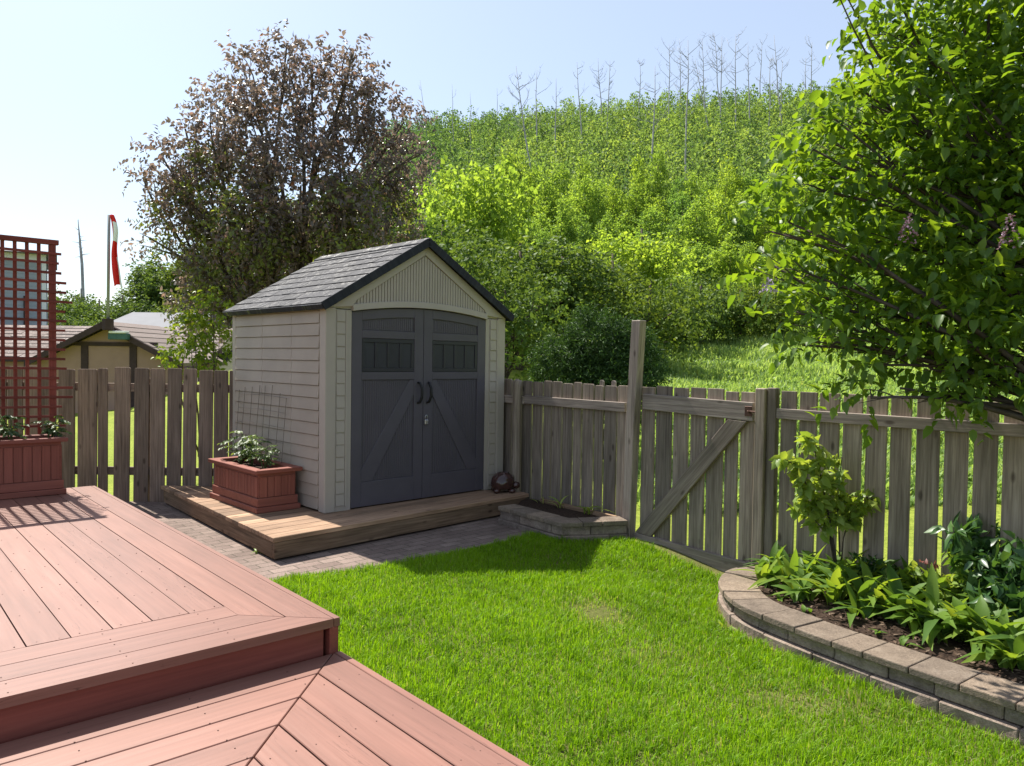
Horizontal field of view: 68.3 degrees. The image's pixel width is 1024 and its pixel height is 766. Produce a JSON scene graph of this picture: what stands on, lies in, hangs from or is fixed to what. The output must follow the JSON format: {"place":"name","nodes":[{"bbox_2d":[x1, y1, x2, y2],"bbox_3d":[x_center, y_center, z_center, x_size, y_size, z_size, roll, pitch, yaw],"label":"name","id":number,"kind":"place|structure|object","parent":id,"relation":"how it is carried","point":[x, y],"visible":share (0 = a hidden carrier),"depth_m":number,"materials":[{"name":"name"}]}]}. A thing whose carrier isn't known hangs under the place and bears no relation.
{"place":"outdoors","nodes":[
{"label":"outdoors","id":0,"kind":"place"},
{"bbox_2d":[126,501,526,580],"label":"brick path","id":1,"kind":"structure","parent":0,"point":[469,534],"depth_m":6.25,"materials":[{"name":"grey brick"}]},
{"bbox_2d":[0,486,339,743],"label":"wooden deck","id":2,"kind":"structure","parent":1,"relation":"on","point":[110,604],"depth_m":3.62,"materials":[{"name":"wood"}]},
{"bbox_2d":[0,434,67,499],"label":"planter box","id":3,"kind":"object","parent":2,"relation":"on","point":[31,466],"visible":0.97,"depth_m":6.55,"materials":[{"name":"red paint"}]},
{"bbox_2d":[0,415,29,439],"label":"tomato plant","id":4,"kind":"object","parent":3,"relation":"on","point":[4,430],"visible":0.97,"depth_m":6.61,"materials":[{"name":"green plant"}]},
{"bbox_2d":[31,415,71,437],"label":"tomato plant","id":5,"kind":"object","parent":3,"relation":"on","point":[51,430],"visible":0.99,"depth_m":6.79,"materials":[{"name":"green plant"}]},
{"bbox_2d":[0,234,72,435],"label":"lattice trellis","id":6,"kind":"object","parent":2,"relation":"on","point":[51,320],"visible":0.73,"depth_m":6.89,"materials":[{"name":"red wood"}]},
{"bbox_2d":[160,485,528,558],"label":"shed platform","id":7,"kind":"structure","parent":1,"relation":"on","point":[302,529],"depth_m":6.57,"materials":[{"name":"brown wood"}]},
{"bbox_2d":[208,456,302,513],"bbox_3d":[-2.401,0.925,7.018,0.439,0.375,1.044,-1,2,-43],"label":"planter box","id":8,"kind":"object","parent":7,"relation":"on","point":[256,488],"visible":0.96,"depth_m":6.74,"materials":[{"name":"red paint"}]},
{"bbox_2d":[217,430,260,463],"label":"tomato plant","id":9,"kind":"object","parent":8,"relation":"on","point":[239,443],"visible":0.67,"depth_m":7.20,"materials":[{"name":"green plant"}]},
{"bbox_2d":[231,434,271,466],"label":"tomato plant","id":10,"kind":"object","parent":8,"relation":"on","point":[248,452],"visible":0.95,"depth_m":7.01,"materials":[{"name":"green plant"}]},
{"bbox_2d":[234,385,286,462],"bbox_3d":[-2.479,0.559,7.363,0.083,1.090,1.010,-1,2,-44],"label":"wire trellis","id":11,"kind":"object","parent":8,"relation":"in","point":[242,421],"visible":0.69,"depth_m":7.31,"materials":[{"name":"black metal"}]},
{"bbox_2d":[222,238,514,513],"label":"garden shed","id":12,"kind":"structure","parent":7,"relation":"on","point":[364,362],"depth_m":7.19,"materials":[{"name":"beige plastic"}]},
{"bbox_2d":[350,309,423,507],"bbox_3d":[-1.144,0.208,7.019,0.796,1.828,0.092,-1,2,-44],"label":"door","id":13,"kind":"structure","parent":12,"relation":"in","point":[387,388],"depth_m":7.01,"materials":[{"name":"plastic"}]},
{"bbox_2d":[422,309,485,497],"bbox_3d":[-0.567,0.199,7.576,0.796,1.828,0.092,-1,2,-44],"label":"door","id":14,"kind":"structure","parent":12,"relation":"in","point":[453,343],"depth_m":7.57,"materials":[{"name":"plastic"}]},
{"bbox_2d":[491,471,519,492],"bbox_3d":[-0.070,1.021,7.796,0.302,0.211,0.218,0,2,-12],"label":"garden ornament","id":15,"kind":"object","parent":7,"relation":"on","point":[503,480],"visible":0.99,"depth_m":7.72,"materials":[{"name":"brown ceramic"}]},
{"bbox_2d":[0,0,1018,312],"label":"sky","id":16,"kind":"structure","parent":0,"point":[80,79],"materials":[{"name":"blue"}]},
{"bbox_2d":[7,119,1023,575],"bbox_3d":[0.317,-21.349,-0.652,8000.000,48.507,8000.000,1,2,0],"label":"ground","id":17,"kind":"structure","parent":0,"point":[511,375],"depth_m":11.58,"materials":[{"name":"green plant"}]},
{"bbox_2d":[0,250,56,324],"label":"grey house","id":18,"kind":"structure","parent":17,"relation":"on","point":[21,284],"depth_m":30.50,"materials":[{"name":"blue"}]},
{"bbox_2d":[56,284,115,325],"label":"woodland tree","id":19,"kind":"object","parent":17,"relation":"on","point":[79,299],"visible":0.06,"depth_m":58.71,"materials":[{"name":"green plant"}]},
{"bbox_2d":[56,294,132,325],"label":"woodland tree","id":20,"kind":"object","parent":17,"relation":"on","point":[91,313],"visible":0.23,"depth_m":53.56,"materials":[{"name":"green plant"}]},
{"bbox_2d":[0,366,232,501],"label":"wooden fence","id":21,"kind":"object","parent":17,"relation":"on","point":[149,471],"visible":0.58,"depth_m":7.90,"materials":[{"name":"brown wood"}]},
{"bbox_2d":[0,322,232,415],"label":"neighbour house","id":22,"kind":"structure","parent":17,"relation":"on","point":[90,347],"depth_m":24.00,"materials":[{"name":"beige paint"}]},
{"bbox_2d":[102,215,113,329],"bbox_3d":[-12.477,-3.408,23.312,0.314,3.538,0.314,0,2,-22],"label":"flagpole","id":23,"kind":"object","parent":22,"relation":"attached to","point":[107,323],"visible":1,"depth_m":23.27,"materials":[{"name":"grey metal"}]},
{"bbox_2d":[110,214,122,288],"bbox_3d":[-12.170,-4.037,23.239,0.423,2.273,0.257,1,2,0],"label":"flag","id":24,"kind":"object","parent":23,"relation":"hanging from","point":[116,270],"visible":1,"depth_m":23.21,"materials":[{"name":"red fabric"}]},
{"bbox_2d":[99,291,159,319],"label":"woodland tree","id":25,"kind":"object","parent":17,"relation":"on","point":[131,305],"visible":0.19,"depth_m":55.14,"materials":[{"name":"green plant"}]},
{"bbox_2d":[112,259,162,313],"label":"woodland tree","id":26,"kind":"object","parent":17,"relation":"on","point":[127,294],"visible":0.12,"depth_m":58.79,"materials":[{"name":"green plant"}]},
{"bbox_2d":[125,257,195,311],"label":"woodland tree","id":27,"kind":"object","parent":17,"relation":"on","point":[149,280],"visible":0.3,"depth_m":57.88,"materials":[{"name":"green plant"}]},
{"bbox_2d":[114,312,223,368],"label":"pale roof house","id":28,"kind":"structure","parent":17,"relation":"on","point":[150,318],"depth_m":37.56,"materials":[{"name":"beige paint"}]},
{"bbox_2d":[157,243,219,314],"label":"woodland tree","id":29,"kind":"object","parent":17,"relation":"on","point":[168,281],"visible":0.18,"depth_m":56.51,"materials":[{"name":"green plant"}]},
{"bbox_2d":[150,285,234,460],"bbox_3d":[-4.151,0.243,10.049,1.203,3.080,0.790,0,2,-24],"label":"garden shrub","id":30,"kind":"object","parent":17,"relation":"on","point":[190,344],"visible":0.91,"depth_m":9.97,"materials":[{"name":"green plant"}]},
{"bbox_2d":[0,651,529,765],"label":"deck step","id":31,"kind":"object","parent":17,"relation":"on","point":[339,708],"visible":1,"depth_m":2.85,"materials":[{"name":"wood"}]},
{"bbox_2d":[113,18,439,350],"bbox_3d":[-3.520,-1.811,11.144,4.878,7.238,2.411,1,2,0],"label":"bronze tree","id":32,"kind":"object","parent":17,"relation":"on","point":[226,228],"visible":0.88,"depth_m":11.00,"materials":[{"name":"purple plant"}]},
{"bbox_2d":[376,164,427,244],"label":"woodland tree","id":33,"kind":"object","parent":17,"relation":"on","point":[394,215],"visible":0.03,"depth_m":57.55,"materials":[{"name":"green plant"}]},
{"bbox_2d":[388,213,511,277],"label":"garden tree","id":34,"kind":"object","parent":17,"relation":"on","point":[441,230],"visible":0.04,"depth_m":19.59,"materials":[{"name":"green plant"}]},
{"bbox_2d":[402,153,540,293],"bbox_3d":[-1.024,-3.713,23.726,3.922,6.622,4.719,2,2,24],"label":"garden tree","id":35,"kind":"object","parent":17,"relation":"on","point":[491,211],"visible":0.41,"depth_m":23.06,"materials":[{"name":"green plant"}]},
{"bbox_2d":[432,226,573,380],"bbox_3d":[-0.350,-0.655,13.143,3.033,4.409,3.010,1,2,0],"label":"shade tree","id":36,"kind":"object","parent":17,"relation":"on","point":[488,274],"visible":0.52,"depth_m":13.05,"materials":[{"name":"green plant"}]},
{"bbox_2d":[484,233,610,370],"bbox_3d":[0.303,-1.735,17.995,4.276,3.726,3.374,1,2,17],"label":"garden tree","id":37,"kind":"object","parent":17,"relation":"on","point":[543,245],"visible":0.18,"depth_m":17.57,"materials":[{"name":"green plant"}]},
{"bbox_2d":[531,162,566,239],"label":"aspen tree","id":38,"kind":"object","parent":17,"relation":"on","point":[550,204],"visible":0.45,"depth_m":48.69,"materials":[{"name":"green plant"}]},
{"bbox_2d":[480,379,627,516],"bbox_3d":[0.239,0.683,7.655,0.162,1.475,2.401,-1,2,-40],"label":"wooden fence","id":39,"kind":"object","parent":17,"relation":"on","point":[546,424],"visible":0.59,"depth_m":7.36,"materials":[{"name":"brown wood"}]},
{"bbox_2d":[539,160,572,212],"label":"aspen tree","id":40,"kind":"object","parent":17,"relation":"on","point":[562,174],"visible":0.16,"depth_m":56.18,"materials":[{"name":"green plant"}]},
{"bbox_2d":[490,236,629,357],"bbox_3d":[1.141,-1.850,18.846,3.886,3.363,3.230,0,2,-24],"label":"garden tree","id":41,"kind":"object","parent":17,"relation":"on","point":[590,260],"visible":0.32,"depth_m":18.23,"materials":[{"name":"green plant"}]},
{"bbox_2d":[498,498,627,541],"bbox_3d":[0.388,1.317,6.984,0.637,0.292,1.418,-1,2,-39],"label":"stone planter","id":42,"kind":"object","parent":17,"relation":"on","point":[546,517],"visible":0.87,"depth_m":6.69,"materials":[{"name":"grey stone"}]},
{"bbox_2d":[550,195,579,247],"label":"aspen tree","id":43,"kind":"object","parent":17,"relation":"on","point":[568,230],"visible":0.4,"depth_m":40.00,"materials":[{"name":"green plant"}]},
{"bbox_2d":[568,155,591,225],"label":"aspen tree","id":44,"kind":"object","parent":17,"relation":"on","point":[585,170],"visible":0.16,"depth_m":58.00,"materials":[{"name":"green plant"}]},
{"bbox_2d":[570,211,599,259],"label":"aspen tree","id":45,"kind":"object","parent":17,"relation":"on","point":[587,233],"visible":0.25,"depth_m":38.84,"materials":[{"name":"green plant"}]},
{"bbox_2d":[567,171,609,243],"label":"aspen tree","id":46,"kind":"object","parent":17,"relation":"on","point":[594,215],"visible":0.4,"depth_m":45.95,"materials":[{"name":"green plant"}]},
{"bbox_2d":[524,300,674,458],"bbox_3d":[1.246,0.221,10.883,2.212,2.838,1.513,1,2,0],"label":"juniper shrub","id":47,"kind":"object","parent":17,"relation":"on","point":[598,361],"visible":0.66,"depth_m":10.69,"materials":[{"name":"green plant"}]},
{"bbox_2d":[556,253,656,333],"bbox_3d":[2.420,-2.188,20.927,3.159,3.095,3.834,1,2,15],"label":"garden tree","id":48,"kind":"object","parent":17,"relation":"on","point":[627,273],"visible":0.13,"depth_m":20.73,"materials":[{"name":"green plant"}]},
{"bbox_2d":[595,210,621,253],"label":"aspen tree","id":49,"kind":"object","parent":17,"relation":"on","point":[608,226],"visible":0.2,"depth_m":41.38,"materials":[{"name":"green plant"}]},
{"bbox_2d":[599,169,630,241],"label":"aspen tree","id":50,"kind":"object","parent":17,"relation":"on","point":[612,202],"visible":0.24,"depth_m":48.87,"materials":[{"name":"green plant"}]},
{"bbox_2d":[622,320,645,537],"bbox_3d":[1.063,0.533,6.636,0.086,2.160,0.184,-1,2,-39],"label":"fence post","id":51,"kind":"object","parent":17,"relation":"on","point":[633,410],"visible":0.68,"depth_m":6.60,"materials":[{"name":"brown wood"}]},
{"bbox_2d":[634,386,754,571],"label":"garden gate","id":52,"kind":"structure","parent":51,"relation":"attached to","point":[716,408],"depth_m":6.13,"materials":[{"name":"brown wood"}]},
{"bbox_2d":[621,168,653,239],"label":"aspen tree","id":53,"kind":"object","parent":17,"relation":"on","point":[636,208],"visible":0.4,"depth_m":48.93,"materials":[{"name":"green plant"}]},
{"bbox_2d":[627,154,652,226],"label":"aspen tree","id":54,"kind":"object","parent":17,"relation":"on","point":[636,164],"visible":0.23,"depth_m":59.43,"materials":[{"name":"green plant"}]},
{"bbox_2d":[585,223,705,318],"bbox_3d":[4.077,-2.992,23.581,3.834,4.162,3.159,2,2,23],"label":"garden tree","id":55,"kind":"object","parent":17,"relation":"on","point":[650,261],"visible":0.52,"depth_m":22.96,"materials":[{"name":"green plant"}]},
{"bbox_2d":[578,272,722,368],"bbox_3d":[3.214,-1.239,18.059,3.322,2.792,3.081,0,2,-12],"label":"woodland shrub","id":56,"kind":"object","parent":17,"relation":"on","point":[658,316],"visible":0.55,"depth_m":17.60,"materials":[{"name":"green plant"}]},
{"bbox_2d":[629,204,675,258],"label":"aspen tree","id":57,"kind":"object","parent":17,"relation":"on","point":[648,224],"visible":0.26,"depth_m":42.42,"materials":[{"name":"green plant"}]},
{"bbox_2d":[641,144,671,235],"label":"aspen tree","id":58,"kind":"object","parent":17,"relation":"on","point":[656,188],"visible":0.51,"depth_m":57.69,"materials":[{"name":"green plant"}]},
{"bbox_2d":[662,176,692,235],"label":"aspen tree","id":59,"kind":"object","parent":17,"relation":"on","point":[674,188],"visible":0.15,"depth_m":59.68,"materials":[{"name":"green plant"}]},
{"bbox_2d":[626,276,729,351],"bbox_3d":[4.336,-1.687,20.302,3.049,2.425,3.021,2,2,33],"label":"woodland shrub","id":60,"kind":"object","parent":17,"relation":"on","point":[681,296],"visible":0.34,"depth_m":19.79,"materials":[{"name":"green plant"}]},
{"bbox_2d":[662,189,702,273],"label":"aspen tree","id":61,"kind":"object","parent":17,"relation":"on","point":[680,204],"visible":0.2,"depth_m":50.60,"materials":[{"name":"green plant"}]},
{"bbox_2d":[361,62,1016,224],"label":"hillside wood","id":62,"kind":"object","parent":17,"relation":"on","point":[488,142],"visible":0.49,"depth_m":96.51,"materials":[{"name":"green plant"}]},
{"bbox_2d":[675,169,706,219],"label":"aspen tree","id":63,"kind":"object","parent":17,"relation":"on","point":[692,185],"visible":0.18,"depth_m":55.50,"materials":[{"name":"green plant"}]},
{"bbox_2d":[667,31,715,178],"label":"dead tree","id":64,"kind":"object","parent":17,"relation":"on","point":[687,104],"visible":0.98,"depth_m":74.17,"materials":[{"name":"grey wood"}]},
{"bbox_2d":[677,241,717,291],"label":"aspen tree","id":65,"kind":"object","parent":17,"relation":"on","point":[697,254],"visible":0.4,"depth_m":35.18,"materials":[{"name":"green plant"}]},
{"bbox_2d":[676,200,722,280],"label":"aspen tree","id":66,"kind":"object","parent":17,"relation":"on","point":[696,227],"visible":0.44,"depth_m":38.79,"materials":[{"name":"green plant"}]},
{"bbox_2d":[666,269,754,344],"bbox_3d":[5.473,-1.861,21.495,3.081,2.538,3.322,1,2,-11],"label":"woodland shrub","id":67,"kind":"object","parent":17,"relation":"on","point":[724,303],"visible":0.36,"depth_m":21.19,"materials":[{"name":"green plant"}]},
{"bbox_2d":[707,172,738,246],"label":"aspen tree","id":68,"kind":"object","parent":17,"relation":"on","point":[728,184],"visible":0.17,"depth_m":50.20,"materials":[{"name":"green plant"}]},
{"bbox_2d":[701,192,745,274],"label":"aspen tree","id":69,"kind":"object","parent":17,"relation":"on","point":[718,213],"visible":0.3,"depth_m":42.30,"materials":[{"name":"green plant"}]},
{"bbox_2d":[705,151,748,212],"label":"aspen tree","id":70,"kind":"object","parent":17,"relation":"on","point":[739,184],"visible":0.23,"depth_m":56.11,"materials":[{"name":"green plant"}]},
{"bbox_2d":[704,229,755,294],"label":"aspen tree","id":71,"kind":"object","parent":17,"relation":"on","point":[730,267],"visible":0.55,"depth_m":33.51,"materials":[{"name":"green plant"}]},
{"bbox_2d":[727,200,759,271],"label":"aspen tree","id":72,"kind":"object","parent":17,"relation":"on","point":[748,233],"visible":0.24,"depth_m":42.33,"materials":[{"name":"green plant"}]},
{"bbox_2d":[708,279,802,342],"bbox_3d":[6.874,-1.980,22.297,3.304,2.425,3.273,2,2,23],"label":"woodland shrub","id":73,"kind":"object","parent":17,"relation":"on","point":[766,319],"visible":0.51,"depth_m":21.67,"materials":[{"name":"green plant"}]},
{"bbox_2d":[748,188,778,256],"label":"aspen tree","id":74,"kind":"object","parent":17,"relation":"on","point":[758,206],"visible":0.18,"depth_m":46.48,"materials":[{"name":"green plant"}]},
{"bbox_2d":[749,215,784,280],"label":"aspen tree","id":75,"kind":"object","parent":17,"relation":"on","point":[762,237],"visible":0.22,"depth_m":41.70,"materials":[{"name":"green plant"}]},
{"bbox_2d":[731,268,815,337],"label":"woodland shrub","id":76,"kind":"object","parent":17,"relation":"on","point":[798,310],"visible":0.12,"depth_m":22.67,"materials":[{"name":"green plant"}]},
{"bbox_2d":[637,315,1023,512],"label":"bank grass","id":77,"kind":"structure","parent":17,"relation":"on","point":[727,370],"depth_m":15.91,"materials":[{"name":"green plant"}]},
{"bbox_2d":[717,0,1023,449],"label":"lilac tree","id":78,"kind":"object","parent":17,"relation":"on","point":[963,195],"visible":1,"depth_m":4.24,"materials":[{"name":"green plant"}]},
{"bbox_2d":[718,566,1023,745],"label":"raised bed","id":79,"kind":"object","parent":17,"relation":"on","point":[989,694],"visible":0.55,"depth_m":3.97,"materials":[{"name":"beige stone"}]},
{"bbox_2d":[730,555,804,589],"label":"lily plant","id":80,"kind":"object","parent":79,"relation":"on","point":[767,569],"visible":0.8,"depth_m":5.08,"materials":[{"name":"green plant"}]},
{"bbox_2d":[752,549,821,599],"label":"lily plant","id":81,"kind":"object","parent":79,"relation":"on","point":[787,569],"visible":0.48,"depth_m":5.02,"materials":[{"name":"green plant"}]},
{"bbox_2d":[768,570,825,602],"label":"lily plant","id":82,"kind":"object","parent":79,"relation":"on","point":[794,590],"visible":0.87,"depth_m":4.81,"materials":[{"name":"green plant"}]},
{"bbox_2d":[778,554,863,592],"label":"lily plant","id":83,"kind":"object","parent":79,"relation":"on","point":[809,583],"visible":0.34,"depth_m":5.06,"materials":[{"name":"green plant"}]},
{"bbox_2d":[790,564,864,604],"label":"lily plant","id":84,"kind":"object","parent":79,"relation":"on","point":[833,595],"visible":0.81,"depth_m":4.73,"materials":[{"name":"green plant"}]},
{"bbox_2d":[769,431,886,561],"bbox_3d":[2.102,0.862,5.059,0.752,1.084,0.299,1,2,0],"label":"sapling","id":85,"kind":"object","parent":79,"relation":"on","point":[812,507],"visible":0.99,"depth_m":5.03,"materials":[{"name":"green plant"}]},
{"bbox_2d":[825,579,886,626],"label":"lily plant","id":86,"kind":"object","parent":79,"relation":"on","point":[868,609],"visible":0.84,"depth_m":4.51,"materials":[{"name":"green plant"}]},
{"bbox_2d":[800,559,913,608],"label":"lily plant","id":87,"kind":"object","parent":79,"relation":"on","point":[869,585],"visible":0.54,"depth_m":4.69,"materials":[{"name":"green plant"}]},
{"bbox_2d":[845,552,896,575],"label":"bed plant","id":88,"kind":"object","parent":79,"relation":"on","point":[873,561],"visible":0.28,"depth_m":4.94,"materials":[{"name":"green plant"}]},
{"bbox_2d":[837,562,941,625],"bbox_3d":[2.274,1.256,4.465,0.541,0.313,0.535,1,2,0],"label":"lily plant","id":89,"kind":"object","parent":79,"relation":"on","point":[893,593],"visible":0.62,"depth_m":4.45,"materials":[{"name":"green plant"}]},
{"bbox_2d":[872,563,925,588],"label":"bed plant","id":90,"kind":"object","parent":79,"relation":"on","point":[910,569],"visible":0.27,"depth_m":4.74,"materials":[{"name":"green plant"}]},
{"bbox_2d":[871,599,967,638],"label":"lily plant","id":91,"kind":"object","parent":79,"relation":"on","point":[900,616],"visible":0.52,"depth_m":4.24,"materials":[{"name":"green plant"}]},
{"bbox_2d":[865,562,995,644],"bbox_3d":[2.337,1.240,4.212,0.535,0.364,0.743,0,2,-13],"label":"lily plant","id":92,"kind":"object","parent":79,"relation":"on","point":[931,592],"visible":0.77,"depth_m":4.24,"materials":[{"name":"green plant"}]},
{"bbox_2d":[905,601,967,650],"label":"lily plant","id":93,"kind":"object","parent":79,"relation":"on","point":[943,633],"visible":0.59,"depth_m":4.12,"materials":[{"name":"green plant"}]},
{"bbox_2d":[924,568,961,603],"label":"bed plant","id":94,"kind":"object","parent":79,"relation":"on","point":[947,585],"visible":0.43,"depth_m":4.46,"materials":[{"name":"green plant"}]},
{"bbox_2d":[899,594,990,651],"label":"lily plant","id":95,"kind":"object","parent":79,"relation":"on","point":[962,623],"visible":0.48,"depth_m":4.06,"materials":[{"name":"green plant"}]},
{"bbox_2d":[920,596,997,643],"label":"lily plant","id":96,"kind":"object","parent":79,"relation":"on","point":[956,602],"visible":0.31,"depth_m":4.16,"materials":[{"name":"green plant"}]},
{"bbox_2d":[941,550,991,604],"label":"bed plant","id":97,"kind":"object","parent":79,"relation":"on","point":[960,580],"visible":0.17,"depth_m":4.47,"materials":[{"name":"green plant"}]},
{"bbox_2d":[922,595,1023,649],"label":"lily plant","id":98,"kind":"object","parent":79,"relation":"on","point":[979,611],"visible":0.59,"depth_m":4.01,"materials":[{"name":"green plant"}]},
{"bbox_2d":[924,510,1023,599],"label":"peony bush","id":99,"kind":"object","parent":79,"relation":"on","point":[968,540],"visible":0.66,"depth_m":4.38,"materials":[{"name":"green plant"}]},
{"bbox_2d":[951,617,1023,663],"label":"lily plant","id":100,"kind":"object","parent":79,"relation":"on","point":[1019,627],"visible":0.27,"depth_m":3.89,"materials":[{"name":"green plant"}]},
{"bbox_2d":[952,631,1023,671],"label":"lily plant","id":101,"kind":"object","parent":79,"relation":"on","point":[1013,655],"visible":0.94,"depth_m":3.77,"materials":[{"name":"green plant"}]},
{"bbox_2d":[959,605,1017,662],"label":"lily plant","id":102,"kind":"object","parent":79,"relation":"on","point":[1004,619],"visible":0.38,"depth_m":3.86,"materials":[{"name":"green plant"}]},
{"bbox_2d":[966,568,1023,622],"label":"bed plant","id":103,"kind":"object","parent":79,"relation":"on","point":[1004,593],"visible":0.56,"depth_m":4.10,"materials":[{"name":"green plant"}]},
{"bbox_2d":[751,388,1023,576],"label":"wooden fence","id":104,"kind":"object","parent":17,"relation":"on","point":[901,421],"visible":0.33,"depth_m":4.94,"materials":[{"name":"brown wood"}]},
{"bbox_2d":[269,530,1023,765],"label":"lawn","id":105,"kind":"structure","parent":0,"point":[601,611],"depth_m":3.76,"materials":[{"name":"green plant"}]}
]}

